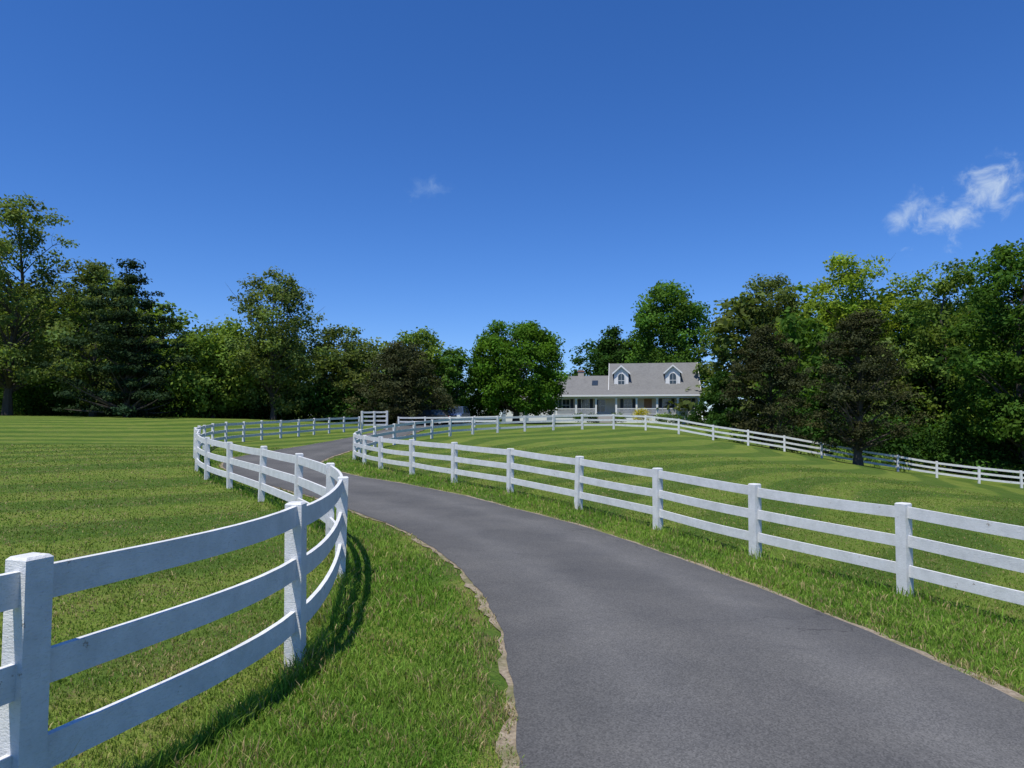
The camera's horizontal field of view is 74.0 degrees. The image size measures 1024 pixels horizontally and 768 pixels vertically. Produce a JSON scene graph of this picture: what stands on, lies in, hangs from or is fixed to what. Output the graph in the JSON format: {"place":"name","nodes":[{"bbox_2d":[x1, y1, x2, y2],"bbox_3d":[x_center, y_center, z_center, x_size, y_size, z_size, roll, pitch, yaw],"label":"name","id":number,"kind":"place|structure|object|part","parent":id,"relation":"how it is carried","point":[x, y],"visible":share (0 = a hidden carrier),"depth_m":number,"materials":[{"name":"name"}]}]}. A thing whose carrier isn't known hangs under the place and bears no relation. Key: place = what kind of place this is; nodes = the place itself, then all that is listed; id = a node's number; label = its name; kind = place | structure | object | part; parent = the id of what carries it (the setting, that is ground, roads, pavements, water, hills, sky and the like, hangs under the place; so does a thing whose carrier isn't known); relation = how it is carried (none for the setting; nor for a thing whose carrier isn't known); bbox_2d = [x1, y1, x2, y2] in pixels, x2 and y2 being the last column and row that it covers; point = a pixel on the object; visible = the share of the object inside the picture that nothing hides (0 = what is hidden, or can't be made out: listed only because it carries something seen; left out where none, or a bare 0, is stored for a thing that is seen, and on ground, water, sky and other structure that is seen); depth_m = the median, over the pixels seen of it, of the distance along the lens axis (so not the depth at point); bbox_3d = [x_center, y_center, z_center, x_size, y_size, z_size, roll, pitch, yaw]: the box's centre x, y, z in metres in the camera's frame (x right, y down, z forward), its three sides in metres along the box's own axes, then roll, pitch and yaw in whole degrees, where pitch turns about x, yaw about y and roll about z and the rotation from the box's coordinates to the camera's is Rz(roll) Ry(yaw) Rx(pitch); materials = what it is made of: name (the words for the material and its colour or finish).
{"place":"outdoors","nodes":[
{"label":"outdoors","id":0,"kind":"place"},
{"bbox_2d":[0,415,1023,767],"bbox_3d":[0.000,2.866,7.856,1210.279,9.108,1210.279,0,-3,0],"label":"ground","id":1,"kind":"structure","parent":0,"point":[62,431],"depth_m":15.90,"materials":[{"name":"green plant"}]},
{"bbox_2d":[0,191,114,415],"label":"oak tree","id":2,"kind":"object","parent":1,"relation":"on","point":[10,364],"visible":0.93,"depth_m":62.01,"materials":[{"name":"green plant"}]},
{"bbox_2d":[27,259,172,415],"bbox_3d":[-38.468,-4.396,62.443,10.554,15.309,13.646,0,-3,0],"label":"oak tree","id":3,"kind":"object","parent":1,"relation":"on","point":[95,272],"visible":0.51,"depth_m":61.93,"materials":[{"name":"green plant"}]},
{"bbox_2d":[30,258,200,416],"bbox_3d":[-33.095,-3.911,60.106,10.751,14.303,14.107,0,-3,0],"label":"cedar tree","id":4,"kind":"object","parent":1,"relation":"on","point":[125,382],"visible":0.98,"depth_m":58.52,"materials":[{"name":"green plant"}]},
{"bbox_2d":[0,416,359,767],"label":"white board fence","id":5,"kind":"object","parent":1,"relation":"on","point":[34,663],"visible":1,"depth_m":3.39,"materials":[{"name":"paint"}]},
{"bbox_2d":[151,315,277,417],"bbox_3d":[-27.904,-1.453,64.949,9.192,10.144,11.332,-2,-3,26],"label":"elm tree","id":6,"kind":"object","parent":1,"relation":"on","point":[211,348],"visible":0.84,"depth_m":62.72,"materials":[{"name":"green plant"}]},
{"bbox_2d":[0,375,499,423],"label":"understory shrubs","id":7,"kind":"object","parent":1,"relation":"on","point":[42,398],"visible":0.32,"depth_m":66.95,"materials":[{"name":"green plant"}]},
{"bbox_2d":[224,266,340,419],"bbox_3d":[-22.044,-3.695,65.205,10.946,15.072,12.774,0,-3,0],"label":"ash tree","id":8,"kind":"object","parent":1,"relation":"on","point":[282,336],"visible":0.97,"depth_m":63.82,"materials":[{"name":"green plant"}]},
{"bbox_2d":[299,323,384,419],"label":"elm tree","id":9,"kind":"object","parent":1,"relation":"on","point":[347,362],"visible":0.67,"depth_m":67.86,"materials":[{"name":"green plant"}]},
{"bbox_2d":[361,411,387,429],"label":"white gate","id":10,"kind":"structure","parent":1,"relation":"on","point":[373,420],"depth_m":53.78,"materials":[{"name":"paint"}]},
{"bbox_2d":[342,340,459,423],"bbox_3d":[-10.773,0.019,65.201,10.956,8.471,8.875,2,-4,-32],"label":"hemlock tree","id":11,"kind":"object","parent":1,"relation":"on","point":[405,370],"visible":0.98,"depth_m":63.82,"materials":[{"name":"green plant"}]},
{"bbox_2d":[391,326,458,414],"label":"ash tree","id":12,"kind":"object","parent":1,"relation":"on","point":[431,349],"visible":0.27,"depth_m":72.48,"materials":[{"name":"green plant"}]},
{"bbox_2d":[398,416,495,426],"bbox_3d":[-5.570,3.440,59.843,8.893,1.260,1.053,0,-3,0],"label":"white yard fence","id":13,"kind":"object","parent":1,"relation":"on","point":[425,418],"visible":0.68,"depth_m":60.02,"materials":[{"name":"paint"}]},
{"bbox_2d":[432,345,478,422],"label":"elm tree","id":14,"kind":"object","parent":1,"relation":"on","point":[457,360],"visible":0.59,"depth_m":71.35,"materials":[{"name":"green plant"}]},
{"bbox_2d":[0,272,1023,458],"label":"distant trees","id":15,"kind":"object","parent":1,"relation":"on","point":[792,323],"visible":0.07,"depth_m":74.86,"materials":[{"name":"green plant"}]},
{"bbox_2d":[463,319,570,423],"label":"maple tree","id":16,"kind":"object","parent":1,"relation":"on","point":[502,368],"visible":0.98,"depth_m":72.39,"materials":[{"name":"green plant"}]},
{"bbox_2d":[502,410,555,421],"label":"garage walls","id":17,"kind":"structure","parent":1,"relation":"on","point":[527,419],"depth_m":93.41,"materials":[{"name":"white"}]},
{"bbox_2d":[572,411,585,422],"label":"garden bush","id":18,"kind":"object","parent":1,"relation":"on","point":[578,417],"visible":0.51,"depth_m":86.65,"materials":[{"name":"green plant"}]},
{"bbox_2d":[585,413,598,422],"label":"garden bush","id":19,"kind":"object","parent":1,"relation":"on","point":[596,417],"visible":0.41,"depth_m":86.21,"materials":[{"name":"green plant"}]},
{"bbox_2d":[597,416,615,422],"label":"steps","id":20,"kind":"structure","parent":1,"relation":"on","point":[604,417],"depth_m":87.77,"materials":[{"name":"grey wood"}]},
{"bbox_2d":[585,324,642,375],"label":"oak tree","id":21,"kind":"object","parent":1,"relation":"on","point":[611,346],"visible":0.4,"depth_m":111.20,"materials":[{"name":"green plant"}]},
{"bbox_2d":[611,412,626,421],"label":"garden bush","id":22,"kind":"object","parent":1,"relation":"on","point":[614,413],"visible":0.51,"depth_m":84.91,"materials":[{"name":"green plant"}]},
{"bbox_2d":[220,424,1023,767],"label":"road shoulder","id":23,"kind":"object","parent":1,"relation":"on","point":[504,672],"visible":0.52,"depth_m":5.16},
{"bbox_2d":[557,398,697,414],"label":"walls","id":24,"kind":"structure","parent":1,"relation":"on","point":[610,405],"depth_m":90.12,"materials":[{"name":"white wood"}]},
{"bbox_2d":[506,365,691,421],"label":"window frames","id":25,"kind":"structure","parent":24,"relation":"attached to","point":[509,413],"depth_m":91.06,"materials":[{"name":"white wood"}]},
{"bbox_2d":[549,373,690,413],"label":"window glass","id":26,"kind":"object","parent":25,"relation":"in","point":[627,403],"visible":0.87,"depth_m":90.50,"materials":[{"name":"black glass"}]},
{"bbox_2d":[559,399,694,410],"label":"shutters","id":27,"kind":"object","parent":25,"relation":"attached to","point":[621,403],"visible":0.78,"depth_m":89.99,"materials":[{"name":"black wood"}]},
{"bbox_2d":[507,362,701,399],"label":"roof","id":28,"kind":"structure","parent":24,"relation":"on","point":[646,378],"depth_m":91.27,"materials":[{"name":"grey"}]},
{"bbox_2d":[577,370,584,376],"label":"chimney","id":29,"kind":"object","parent":28,"relation":"on","point":[580,373],"visible":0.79,"depth_m":94.48,"materials":[{"name":"brick"}]},
{"bbox_2d":[592,380,597,385],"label":"skylight","id":30,"kind":"object","parent":28,"relation":"on","point":[594,382],"visible":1,"depth_m":92.53,"materials":[{"name":"blue glass"}]},
{"bbox_2d":[614,366,679,383],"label":"dormer walls","id":31,"kind":"structure","parent":28,"relation":"on","point":[667,373],"depth_m":90.29,"materials":[{"name":"white wood"}]},
{"bbox_2d":[644,399,651,414],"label":"front door","id":32,"kind":"structure","parent":24,"relation":"attached to","point":[647,403],"depth_m":89.41,"materials":[{"name":"paint"}]},
{"bbox_2d":[632,408,651,423],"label":"golden bush","id":33,"kind":"object","parent":1,"relation":"on","point":[641,410],"visible":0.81,"depth_m":84.26,"materials":[{"name":"yellow plant"}]},
{"bbox_2d":[653,412,669,422],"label":"garden bush","id":34,"kind":"object","parent":1,"relation":"on","point":[662,415],"visible":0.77,"depth_m":84.20,"materials":[{"name":"green plant"}]},
{"bbox_2d":[617,279,729,403],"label":"maple tree","id":35,"kind":"object","parent":1,"relation":"on","point":[653,323],"visible":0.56,"depth_m":105.61,"materials":[{"name":"green plant"}]},
{"bbox_2d":[668,414,683,423],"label":"garden bush","id":36,"kind":"object","parent":1,"relation":"on","point":[677,416],"visible":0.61,"depth_m":83.77,"materials":[{"name":"green plant"}]},
{"bbox_2d":[352,414,1023,604],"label":"white board fence","id":37,"kind":"object","parent":1,"relation":"on","point":[904,540],"visible":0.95,"depth_m":11.53,"materials":[{"name":"paint"}]},
{"bbox_2d":[683,414,698,424],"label":"garden bush","id":38,"kind":"object","parent":1,"relation":"on","point":[690,417],"visible":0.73,"depth_m":82.99,"materials":[{"name":"green plant"}]},
{"bbox_2d":[689,371,750,427],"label":"tree","id":39,"kind":"object","parent":1,"relation":"on","point":[714,416],"visible":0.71,"depth_m":81.07,"materials":[{"name":"green plant"}]},
{"bbox_2d":[717,325,816,448],"bbox_3d":[20.021,0.387,53.243,6.850,9.935,9.440,-2,-4,31],"label":"hemlock tree","id":40,"kind":"object","parent":1,"relation":"on","point":[759,366],"visible":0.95,"depth_m":52.17,"materials":[{"name":"green plant"}]},
{"bbox_2d":[728,272,812,414],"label":"ash tree","id":41,"kind":"object","parent":1,"relation":"on","point":[767,285],"visible":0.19,"depth_m":83.70,"materials":[{"name":"green plant"}]},
{"bbox_2d":[702,426,911,471],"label":"roadside shrubs","id":42,"kind":"object","parent":1,"relation":"on","point":[795,446],"visible":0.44,"depth_m":52.60,"materials":[{"name":"green plant"}]},
{"bbox_2d":[767,250,932,406],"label":"birch tree","id":43,"kind":"object","parent":1,"relation":"on","point":[855,285],"visible":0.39,"depth_m":75.61,"materials":[{"name":"green plant"}]},
{"bbox_2d":[799,306,935,465],"bbox_3d":[23.386,0.248,45.851,7.248,11.014,7.616,0,-3,0],"label":"hemlock tree","id":44,"kind":"object","parent":1,"relation":"on","point":[861,430],"visible":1,"depth_m":45.16,"materials":[{"name":"green plant"}]},
{"bbox_2d":[752,401,1023,479],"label":"understory shrubs","id":45,"kind":"object","parent":1,"relation":"on","point":[910,447],"visible":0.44,"depth_m":59.37,"materials":[{"name":"green plant"}]},
{"bbox_2d":[895,258,1023,449],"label":"ash tree","id":46,"kind":"object","parent":1,"relation":"on","point":[943,287],"visible":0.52,"depth_m":67.97,"materials":[{"name":"green plant"}]},
{"bbox_2d":[922,238,1023,481],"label":"maple tree","id":47,"kind":"object","parent":1,"relation":"on","point":[988,321],"visible":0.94,"depth_m":54.94,"materials":[{"name":"green plant"}]},
{"bbox_2d":[0,0,1023,418],"label":"sky","id":48,"kind":"structure","parent":0,"point":[451,168],"materials":[{"name":"blue"}]},
{"bbox_2d":[222,423,1023,767],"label":"driveway road","id":49,"kind":"structure","parent":0,"point":[622,653],"depth_m":4.76,"materials":[{"name":"grey asphalt"}]},
{"bbox_2d":[403,409,452,424],"bbox_3d":[-7.900,3.189,64.922,4.660,1.480,1.850,-1,-3,15],"label":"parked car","id":50,"kind":"object","parent":49,"relation":"on","point":[437,413],"visible":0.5,"depth_m":64.10,"materials":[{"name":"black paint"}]},
{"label":"windows","id":51,"kind":"part","parent":50,"relation":"part of","materials":[{"name":"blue glass"}]},
{"bbox_2d":[448,406,469,423],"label":"car","id":52,"kind":"object","parent":49,"relation":"on","point":[461,411],"visible":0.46,"depth_m":66.21,"materials":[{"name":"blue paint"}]},
{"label":"windows","id":53,"kind":"part","parent":52,"relation":"part of","materials":[{"name":"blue glass"}]},
{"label":"porch deck","id":54,"kind":"structure","parent":0,"visible":0},
{"bbox_2d":[556,417,698,423],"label":"porch skirt","id":55,"kind":"object","parent":54,"relation":"attached to","point":[566,418],"depth_m":88.00,"materials":[{"name":"white wood"}]},
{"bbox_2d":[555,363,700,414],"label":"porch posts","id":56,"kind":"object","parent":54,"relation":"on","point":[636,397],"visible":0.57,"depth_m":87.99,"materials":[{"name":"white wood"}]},
{"bbox_2d":[558,408,697,414],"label":"porch railing","id":57,"kind":"object","parent":56,"relation":"attached to","point":[568,411],"visible":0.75,"depth_m":88.05,"materials":[{"name":"white wood"}]}
]}

